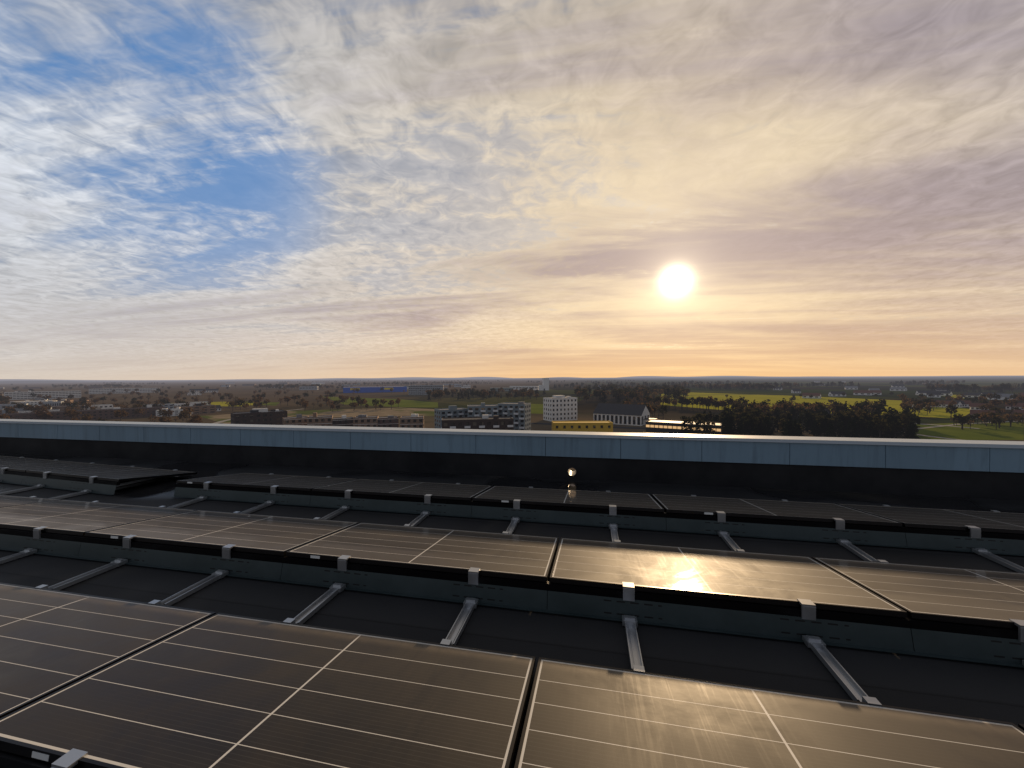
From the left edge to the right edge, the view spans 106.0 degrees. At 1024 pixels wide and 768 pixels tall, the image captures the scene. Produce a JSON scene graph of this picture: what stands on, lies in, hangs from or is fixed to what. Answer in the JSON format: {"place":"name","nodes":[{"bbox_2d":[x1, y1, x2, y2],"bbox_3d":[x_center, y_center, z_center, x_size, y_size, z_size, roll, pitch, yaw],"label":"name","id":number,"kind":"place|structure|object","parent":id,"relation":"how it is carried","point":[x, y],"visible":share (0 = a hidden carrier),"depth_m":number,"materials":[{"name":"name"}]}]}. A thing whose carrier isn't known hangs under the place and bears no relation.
{"place":"outdoors","nodes":[
{"label":"outdoors","id":0,"kind":"place"},
{"bbox_2d":[211,402,252,405],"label":"field","id":1,"kind":"structure","parent":0,"point":[219,403],"depth_m":553.14,"materials":[{"name":"plant"}]},
{"bbox_2d":[231,408,286,424],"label":"dark building","id":2,"kind":"structure","parent":0,"point":[262,416],"depth_m":254.76,"materials":[{"name":"brick"}]},
{"bbox_2d":[323,396,437,407],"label":"field","id":3,"kind":"structure","parent":0,"point":[408,403],"depth_m":539.64,"materials":[{"name":"green plant"}]},
{"bbox_2d":[0,376,1023,470],"bbox_3d":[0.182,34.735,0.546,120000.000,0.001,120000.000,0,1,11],"label":"terrain","id":4,"kind":"structure","parent":0,"point":[585,410],"depth_m":912.23,"materials":[{"name":"green plant"}]},
{"bbox_2d":[0,403,27,409],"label":"town building","id":5,"kind":"structure","parent":4,"relation":"on","point":[2,406],"depth_m":461.99,"materials":[{"name":"grey glass"}]},
{"bbox_2d":[22,400,46,406],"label":"town building","id":6,"kind":"structure","parent":4,"relation":"on","point":[32,403],"depth_m":496.84,"materials":[{"name":"white glass"}]},
{"bbox_2d":[4,391,80,399],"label":"office building","id":7,"kind":"structure","parent":4,"relation":"on","point":[16,395],"depth_m":725.40,"materials":[{"name":"grey glass"}]},
{"bbox_2d":[33,409,52,419],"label":"autumn tree","id":8,"kind":"object","parent":4,"relation":"on","point":[40,413],"visible":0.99,"depth_m":312.26,"materials":[{"name":"brown plant"}]},
{"bbox_2d":[43,401,65,405],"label":"town building","id":9,"kind":"structure","parent":4,"relation":"on","point":[53,403],"depth_m":482.22,"materials":[{"name":"white glass"}]},
{"bbox_2d":[52,404,83,410],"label":"town building","id":10,"kind":"structure","parent":4,"relation":"on","point":[61,408],"depth_m":433.98,"materials":[{"name":"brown brick"}]},
{"bbox_2d":[64,409,81,418],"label":"autumn tree","id":11,"kind":"object","parent":4,"relation":"on","point":[73,412],"visible":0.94,"depth_m":315.96,"materials":[{"name":"brown plant"}]},
{"bbox_2d":[0,405,164,420],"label":"long brick building","id":12,"kind":"structure","parent":4,"relation":"on","point":[100,413],"depth_m":338.29,"materials":[{"name":"brown brick"}]},
{"bbox_2d":[84,404,112,409],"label":"town building","id":13,"kind":"structure","parent":4,"relation":"on","point":[105,406],"depth_m":425.80,"materials":[{"name":"grey glass"}]},
{"bbox_2d":[113,409,128,420],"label":"autumn tree","id":14,"kind":"object","parent":4,"relation":"on","point":[122,413],"visible":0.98,"depth_m":309.31,"materials":[{"name":"brown plant"}]},
{"bbox_2d":[89,388,159,393],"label":"office building","id":15,"kind":"structure","parent":4,"relation":"on","point":[118,390],"depth_m":1007.13,"materials":[{"name":"grey glass"}]},
{"bbox_2d":[142,403,174,408],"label":"town building","id":16,"kind":"structure","parent":4,"relation":"on","point":[169,405],"depth_m":461.19,"materials":[{"name":"grey glass"}]},
{"bbox_2d":[158,416,171,422],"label":"autumn tree","id":17,"kind":"object","parent":4,"relation":"on","point":[162,419],"visible":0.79,"depth_m":274.36,"materials":[{"name":"brown plant"}]},
{"bbox_2d":[156,407,192,416],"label":"town building","id":18,"kind":"structure","parent":4,"relation":"on","point":[176,410],"depth_m":371.02,"materials":[{"name":"white glass"}]},
{"bbox_2d":[177,410,189,422],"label":"autumn tree","id":19,"kind":"object","parent":4,"relation":"on","point":[179,416],"visible":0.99,"depth_m":296.35,"materials":[{"name":"brown plant"}]},
{"bbox_2d":[174,403,215,413],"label":"town building","id":20,"kind":"structure","parent":4,"relation":"on","point":[199,407],"depth_m":390.60,"materials":[{"name":"brown brick"}]},
{"bbox_2d":[282,414,307,425],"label":"apartment building","id":21,"kind":"structure","parent":4,"relation":"on","point":[299,419],"depth_m":246.71,"materials":[{"name":"brown brick"}]},
{"bbox_2d":[299,386,318,389],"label":"building","id":22,"kind":"structure","parent":4,"relation":"on","point":[309,388],"depth_m":1232.69,"materials":[{"name":"grey concrete"}]},
{"bbox_2d":[200,408,433,423],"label":"sand area","id":23,"kind":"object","parent":4,"relation":"on","point":[379,412],"visible":0.33,"depth_m":392.13,"materials":[{"name":"beige sand"}]},
{"bbox_2d":[307,412,332,425],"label":"apartment building","id":24,"kind":"structure","parent":4,"relation":"on","point":[315,419],"depth_m":239.00,"materials":[{"name":"brown brick"}]},
{"bbox_2d":[332,415,352,426],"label":"apartment building","id":25,"kind":"structure","parent":4,"relation":"on","point":[343,420],"depth_m":245.67,"materials":[{"name":"brick"}]},
{"bbox_2d":[353,414,378,426],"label":"apartment building","id":26,"kind":"structure","parent":4,"relation":"on","point":[361,420],"depth_m":237.71,"materials":[{"name":"brown brick"}]},
{"bbox_2d":[343,386,406,392],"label":"warehouse","id":27,"kind":"structure","parent":4,"relation":"on","point":[368,389],"depth_m":975.63,"materials":[{"name":"blue metal"}]},
{"bbox_2d":[378,415,398,427],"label":"apartment building","id":28,"kind":"structure","parent":4,"relation":"on","point":[389,421],"depth_m":244.68,"materials":[{"name":"red brick"}]},
{"bbox_2d":[400,414,423,427],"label":"apartment building","id":29,"kind":"structure","parent":4,"relation":"on","point":[414,421],"depth_m":236.57,"materials":[{"name":"brown brick"}]},
{"bbox_2d":[408,385,443,394],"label":"grey office building","id":30,"kind":"structure","parent":4,"relation":"on","point":[417,390],"depth_m":815.79,"materials":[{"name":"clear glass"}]},
{"bbox_2d":[434,405,467,428],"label":"crescent building","id":31,"kind":"structure","parent":4,"relation":"on","point":[453,411],"depth_m":232.69,"materials":[{"name":"white concrete"}]},
{"bbox_2d":[442,415,513,429],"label":"apartment building","id":32,"kind":"structure","parent":4,"relation":"on","point":[494,422],"depth_m":194.81,"materials":[{"name":"grey concrete"}]},
{"bbox_2d":[467,403,497,416],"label":"crescent building","id":33,"kind":"structure","parent":4,"relation":"on","point":[490,410],"depth_m":225.06,"materials":[{"name":"white concrete"}]},
{"bbox_2d":[498,402,530,430],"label":"crescent building","id":34,"kind":"structure","parent":4,"relation":"on","point":[519,413],"depth_m":227.50,"materials":[{"name":"white concrete"}]},
{"bbox_2d":[509,386,538,389],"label":"building","id":35,"kind":"structure","parent":4,"relation":"on","point":[528,387],"depth_m":1100.81,"materials":[{"name":"white glass"}]},
{"bbox_2d":[539,378,548,389],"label":"building","id":36,"kind":"structure","parent":4,"relation":"on","point":[545,384],"depth_m":1060.67,"materials":[{"name":"white concrete"}]},
{"bbox_2d":[543,395,576,420],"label":"white building","id":37,"kind":"structure","parent":4,"relation":"on","point":[559,408],"depth_m":311.30,"materials":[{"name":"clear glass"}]},
{"bbox_2d":[552,421,612,431],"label":"ochre building","id":38,"kind":"structure","parent":4,"relation":"on","point":[591,426],"depth_m":220.40,"materials":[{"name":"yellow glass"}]},
{"bbox_2d":[658,404,668,414],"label":"olive tree","id":39,"kind":"object","parent":4,"relation":"on","point":[664,407],"visible":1,"depth_m":316.39,"materials":[{"name":"green plant"}]},
{"bbox_2d":[646,419,722,434],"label":"charcoal building","id":40,"kind":"structure","parent":4,"relation":"on","point":[663,426],"depth_m":214.05,"materials":[{"name":"grey"}]},
{"bbox_2d":[684,424,695,433],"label":"olive tree","id":41,"kind":"object","parent":4,"relation":"on","point":[689,428],"visible":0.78,"depth_m":206.20,"materials":[{"name":"green plant"}]},
{"bbox_2d":[691,412,705,420],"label":"olive tree","id":42,"kind":"object","parent":4,"relation":"on","point":[701,415],"visible":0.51,"depth_m":244.85,"materials":[{"name":"green plant"}]},
{"bbox_2d":[701,424,714,434],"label":"olive tree","id":43,"kind":"object","parent":4,"relation":"on","point":[708,428],"visible":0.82,"depth_m":200.75,"materials":[{"name":"green plant"}]},
{"bbox_2d":[718,409,736,422],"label":"olive tree","id":44,"kind":"object","parent":4,"relation":"on","point":[724,414],"visible":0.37,"depth_m":241.29,"materials":[{"name":"green plant"}]},
{"bbox_2d":[723,417,732,434],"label":"conifer tree","id":45,"kind":"object","parent":4,"relation":"on","point":[725,420],"visible":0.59,"depth_m":212.18,"materials":[{"name":"green plant"}]},
{"bbox_2d":[723,406,737,413],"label":"olive tree","id":46,"kind":"object","parent":4,"relation":"on","point":[729,409],"visible":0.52,"depth_m":279.08,"materials":[{"name":"green plant"}]},
{"bbox_2d":[731,402,744,412],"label":"olive tree","id":47,"kind":"object","parent":4,"relation":"on","point":[736,405],"visible":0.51,"depth_m":311.16,"materials":[{"name":"green plant"}]},
{"bbox_2d":[744,419,757,435],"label":"conifer tree","id":48,"kind":"object","parent":4,"relation":"on","point":[751,424],"visible":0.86,"depth_m":217.90,"materials":[{"name":"green plant"}]},
{"bbox_2d":[760,417,773,435],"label":"conifer tree","id":49,"kind":"object","parent":4,"relation":"on","point":[766,426],"visible":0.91,"depth_m":216.35,"materials":[{"name":"green plant"}]},
{"bbox_2d":[772,415,779,431],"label":"conifer tree","id":50,"kind":"object","parent":4,"relation":"on","point":[776,425],"visible":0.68,"depth_m":242.09,"materials":[{"name":"green plant"}]},
{"bbox_2d":[780,421,789,435],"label":"conifer tree","id":51,"kind":"object","parent":4,"relation":"on","point":[784,429],"visible":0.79,"depth_m":206.46,"materials":[{"name":"green plant"}]},
{"bbox_2d":[790,419,801,435],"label":"conifer tree","id":52,"kind":"object","parent":4,"relation":"on","point":[794,426],"visible":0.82,"depth_m":204.17,"materials":[{"name":"green plant"}]},
{"bbox_2d":[804,418,812,431],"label":"conifer tree","id":53,"kind":"object","parent":4,"relation":"on","point":[808,423],"visible":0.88,"depth_m":240.36,"materials":[{"name":"green plant"}]},
{"bbox_2d":[660,392,969,417],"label":"bright field","id":54,"kind":"structure","parent":4,"relation":"on","point":[938,412],"depth_m":533.83,"materials":[{"name":"green plant"}]},
{"bbox_2d":[802,393,821,398],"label":"farm building","id":55,"kind":"structure","parent":54,"relation":"on","point":[815,395],"depth_m":611.32,"materials":[{"name":"grey glass"}]},
{"bbox_2d":[934,400,951,407],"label":"building","id":56,"kind":"structure","parent":54,"relation":"on","point":[945,405],"depth_m":423.88,"materials":[{"name":"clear glass"}]},
{"bbox_2d":[811,420,823,435],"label":"conifer tree","id":57,"kind":"object","parent":4,"relation":"on","point":[816,431],"visible":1,"depth_m":223.24,"materials":[{"name":"green plant"}]},
{"bbox_2d":[815,403,825,412],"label":"olive tree","id":58,"kind":"object","parent":4,"relation":"on","point":[821,407],"visible":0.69,"depth_m":306.99,"materials":[{"name":"green plant"}]},
{"bbox_2d":[824,424,836,436],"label":"conifer tree","id":59,"kind":"object","parent":4,"relation":"on","point":[831,428],"visible":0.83,"depth_m":203.98,"materials":[{"name":"green plant"}]},
{"bbox_2d":[828,391,845,395],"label":"farm building","id":60,"kind":"structure","parent":4,"relation":"on","point":[834,393],"depth_m":668.37,"materials":[{"name":"grey glass"}]},
{"bbox_2d":[837,422,845,436],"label":"conifer tree","id":61,"kind":"object","parent":4,"relation":"on","point":[840,431],"visible":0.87,"depth_m":210.69,"materials":[{"name":"green plant"}]},
{"bbox_2d":[843,421,859,437],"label":"conifer tree","id":62,"kind":"object","parent":4,"relation":"on","point":[848,434],"visible":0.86,"depth_m":204.47,"materials":[{"name":"green plant"}]},
{"bbox_2d":[849,416,862,434],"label":"conifer tree","id":63,"kind":"object","parent":4,"relation":"on","point":[855,419],"visible":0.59,"depth_m":220.74,"materials":[{"name":"green plant"}]},
{"bbox_2d":[857,421,866,436],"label":"conifer tree","id":64,"kind":"object","parent":4,"relation":"on","point":[860,428],"visible":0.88,"depth_m":218.68,"materials":[{"name":"green plant"}]},
{"bbox_2d":[853,390,872,394],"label":"farm building","id":65,"kind":"structure","parent":4,"relation":"on","point":[862,392],"depth_m":706.86,"materials":[{"name":"grey glass"}]},
{"bbox_2d":[857,410,875,421],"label":"olive tree","id":66,"kind":"object","parent":4,"relation":"on","point":[863,415],"visible":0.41,"depth_m":233.43,"materials":[{"name":"green plant"}]},
{"bbox_2d":[862,421,880,437],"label":"conifer tree","id":67,"kind":"object","parent":4,"relation":"on","point":[871,432],"visible":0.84,"depth_m":207.28,"materials":[{"name":"green plant"}]},
{"bbox_2d":[869,401,887,412],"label":"olive tree","id":68,"kind":"object","parent":4,"relation":"on","point":[879,405],"visible":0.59,"depth_m":309.64,"materials":[{"name":"green plant"}]},
{"bbox_2d":[871,414,891,436],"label":"olive tree","id":69,"kind":"object","parent":4,"relation":"on","point":[877,424],"visible":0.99,"depth_m":203.79,"materials":[{"name":"green plant"}]},
{"bbox_2d":[875,417,892,437],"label":"conifer tree","id":70,"kind":"object","parent":4,"relation":"on","point":[883,435],"visible":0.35,"depth_m":208.38,"materials":[{"name":"green plant"}]},
{"bbox_2d":[882,418,896,437],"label":"conifer tree","id":71,"kind":"object","parent":4,"relation":"on","point":[888,420],"visible":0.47,"depth_m":212.01,"materials":[{"name":"green plant"}]},
{"bbox_2d":[887,419,903,438],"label":"olive tree","id":72,"kind":"object","parent":4,"relation":"on","point":[895,427],"visible":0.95,"depth_m":207.39,"materials":[{"name":"green plant"}]},
{"bbox_2d":[890,387,906,390],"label":"farm building","id":73,"kind":"structure","parent":4,"relation":"on","point":[898,388],"depth_m":898.32,"materials":[{"name":"grey glass"}]},
{"bbox_2d":[902,425,916,438],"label":"conifer tree","id":74,"kind":"object","parent":4,"relation":"on","point":[909,431],"visible":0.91,"depth_m":202.89,"materials":[{"name":"green plant"}]},
{"bbox_2d":[901,414,920,427],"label":"olive tree","id":75,"kind":"object","parent":4,"relation":"on","point":[917,418],"visible":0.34,"depth_m":220.62,"materials":[{"name":"green plant"}]},
{"bbox_2d":[902,422,919,438],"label":"conifer tree","id":76,"kind":"object","parent":4,"relation":"on","point":[913,426],"visible":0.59,"depth_m":204.41,"materials":[{"name":"green plant"}]},
{"bbox_2d":[915,390,935,394],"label":"farm building","id":77,"kind":"structure","parent":4,"relation":"on","point":[918,392],"depth_m":693.12,"materials":[{"name":"grey glass"}]},
{"bbox_2d":[927,392,940,396],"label":"farm building","id":78,"kind":"structure","parent":4,"relation":"on","point":[937,394],"depth_m":620.92,"materials":[{"name":"grey glass"}]},
{"bbox_2d":[936,391,952,395],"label":"farm building","id":79,"kind":"structure","parent":4,"relation":"on","point":[945,393],"depth_m":667.80,"materials":[{"name":"grey glass"}]},
{"bbox_2d":[945,403,957,416],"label":"olive tree","id":80,"kind":"object","parent":4,"relation":"on","point":[949,409],"visible":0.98,"depth_m":305.50,"materials":[{"name":"green plant"}]},
{"bbox_2d":[956,415,968,429],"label":"olive tree","id":81,"kind":"object","parent":4,"relation":"on","point":[963,422],"visible":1,"depth_m":246.70,"materials":[{"name":"green plant"}]},
{"bbox_2d":[953,414,972,428],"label":"olive tree","id":82,"kind":"object","parent":4,"relation":"on","point":[955,416],"visible":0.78,"depth_m":249.78,"materials":[{"name":"green plant"}]},
{"bbox_2d":[962,392,982,397],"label":"farm building","id":83,"kind":"structure","parent":4,"relation":"on","point":[970,394],"depth_m":593.96,"materials":[{"name":"grey glass"}]},
{"bbox_2d":[969,403,988,409],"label":"building","id":84,"kind":"structure","parent":4,"relation":"on","point":[973,406],"depth_m":386.48,"materials":[{"name":"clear glass"}]},
{"bbox_2d":[970,410,994,414],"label":"building","id":85,"kind":"structure","parent":4,"relation":"on","point":[972,412],"depth_m":310.79,"materials":[{"name":"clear glass"}]},
{"bbox_2d":[990,415,1002,429],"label":"olive tree","id":86,"kind":"object","parent":4,"relation":"on","point":[997,420],"visible":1,"depth_m":247.47,"materials":[{"name":"green plant"}]},
{"bbox_2d":[987,394,1016,399],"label":"farm building","id":87,"kind":"structure","parent":4,"relation":"on","point":[1003,396],"depth_m":549.82,"materials":[{"name":"grey glass"}]},
{"bbox_2d":[1000,414,1019,426],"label":"bare tree","id":88,"kind":"object","parent":4,"relation":"on","point":[1011,418],"visible":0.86,"depth_m":260.90,"materials":[{"name":"brown plant"}]},
{"bbox_2d":[1005,399,1017,408],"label":"autumn tree","id":89,"kind":"object","parent":4,"relation":"on","point":[1011,402],"visible":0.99,"depth_m":377.54,"materials":[{"name":"brown plant"}]},
{"bbox_2d":[1005,403,1023,409],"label":"building","id":90,"kind":"structure","parent":4,"relation":"on","point":[1018,405],"depth_m":388.56,"materials":[{"name":"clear glass"}]},
{"bbox_2d":[0,376,1023,380],"bbox_3d":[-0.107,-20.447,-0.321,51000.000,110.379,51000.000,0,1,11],"label":"distant hills","id":91,"kind":"structure","parent":0,"point":[479,378],"depth_m":15128.12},
{"bbox_2d":[0,377,1023,382],"bbox_3d":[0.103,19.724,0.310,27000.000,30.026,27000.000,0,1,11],"label":"distant hills","id":92,"kind":"structure","parent":0,"point":[479,379],"depth_m":8074.48,"materials":[{"name":"grey"}]},
{"bbox_2d":[0,0,1023,379],"label":"sky","id":93,"kind":"structure","parent":0,"point":[190,189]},
{"bbox_2d":[531,404,542,413],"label":"field","id":94,"kind":"structure","parent":0,"point":[536,408],"depth_m":435.94,"materials":[{"name":"green plant"}]},
{"bbox_2d":[322,394,762,395],"bbox_3d":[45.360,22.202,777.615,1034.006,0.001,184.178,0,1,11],"label":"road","id":95,"kind":"structure","parent":0,"point":[643,395],"depth_m":752.76,"materials":[{"name":"grey asphalt"}]},
{"bbox_2d":[531,423,645,428],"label":"road","id":96,"kind":"structure","parent":0,"point":[613,426],"depth_m":266.78,"materials":[{"name":"grey asphalt"}]},
{"bbox_2d":[593,403,657,425],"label":"hall building","id":97,"kind":"structure","parent":0,"point":[630,414],"depth_m":285.80,"materials":[{"name":"grey glass"}]},
{"bbox_2d":[917,421,1016,428],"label":"path","id":98,"kind":"structure","parent":0,"point":[953,424],"depth_m":268.32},
{"bbox_2d":[913,422,1023,439],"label":"field","id":99,"kind":"structure","parent":0,"point":[1005,431],"depth_m":236.22,"materials":[{"name":"green plant"}]},
{"bbox_2d":[904,423,979,439],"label":"curved path","id":100,"kind":"structure","parent":99,"relation":"on","point":[943,437],"depth_m":227.85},
{"bbox_2d":[920,418,1022,422],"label":"field","id":101,"kind":"structure","parent":0,"point":[936,420],"depth_m":298.38,"materials":[{"name":"green plant"}]},
{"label":"building","id":102,"kind":"structure","parent":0},
{"bbox_2d":[0,453,1023,767],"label":"roof surface","id":103,"kind":"object","parent":102,"relation":"on","point":[952,687],"depth_m":3.00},
{"bbox_2d":[0,456,196,498],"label":"solar row","id":104,"kind":"object","parent":103,"relation":"on","point":[81,478],"visible":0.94,"depth_m":6.44,"materials":[{"name":"black"}]},
{"bbox_2d":[0,582,1023,767],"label":"solar row","id":105,"kind":"object","parent":103,"relation":"on","point":[89,681],"visible":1,"depth_m":1.86,"materials":[{"name":"black"}]},
{"bbox_2d":[0,495,1023,701],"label":"solar row","id":106,"kind":"object","parent":103,"relation":"on","point":[807,600],"visible":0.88,"depth_m":3.12,"materials":[{"name":"black"}]},
{"bbox_2d":[0,419,1023,499],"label":"parapet","id":107,"kind":"structure","parent":103,"relation":"on","point":[982,469],"depth_m":6.56,"materials":[{"name":"grey metal"}]},
{"bbox_2d":[167,473,1023,572],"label":"solar row","id":108,"kind":"object","parent":103,"relation":"on","point":[988,534],"visible":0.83,"depth_m":4.62,"materials":[{"name":"black"}]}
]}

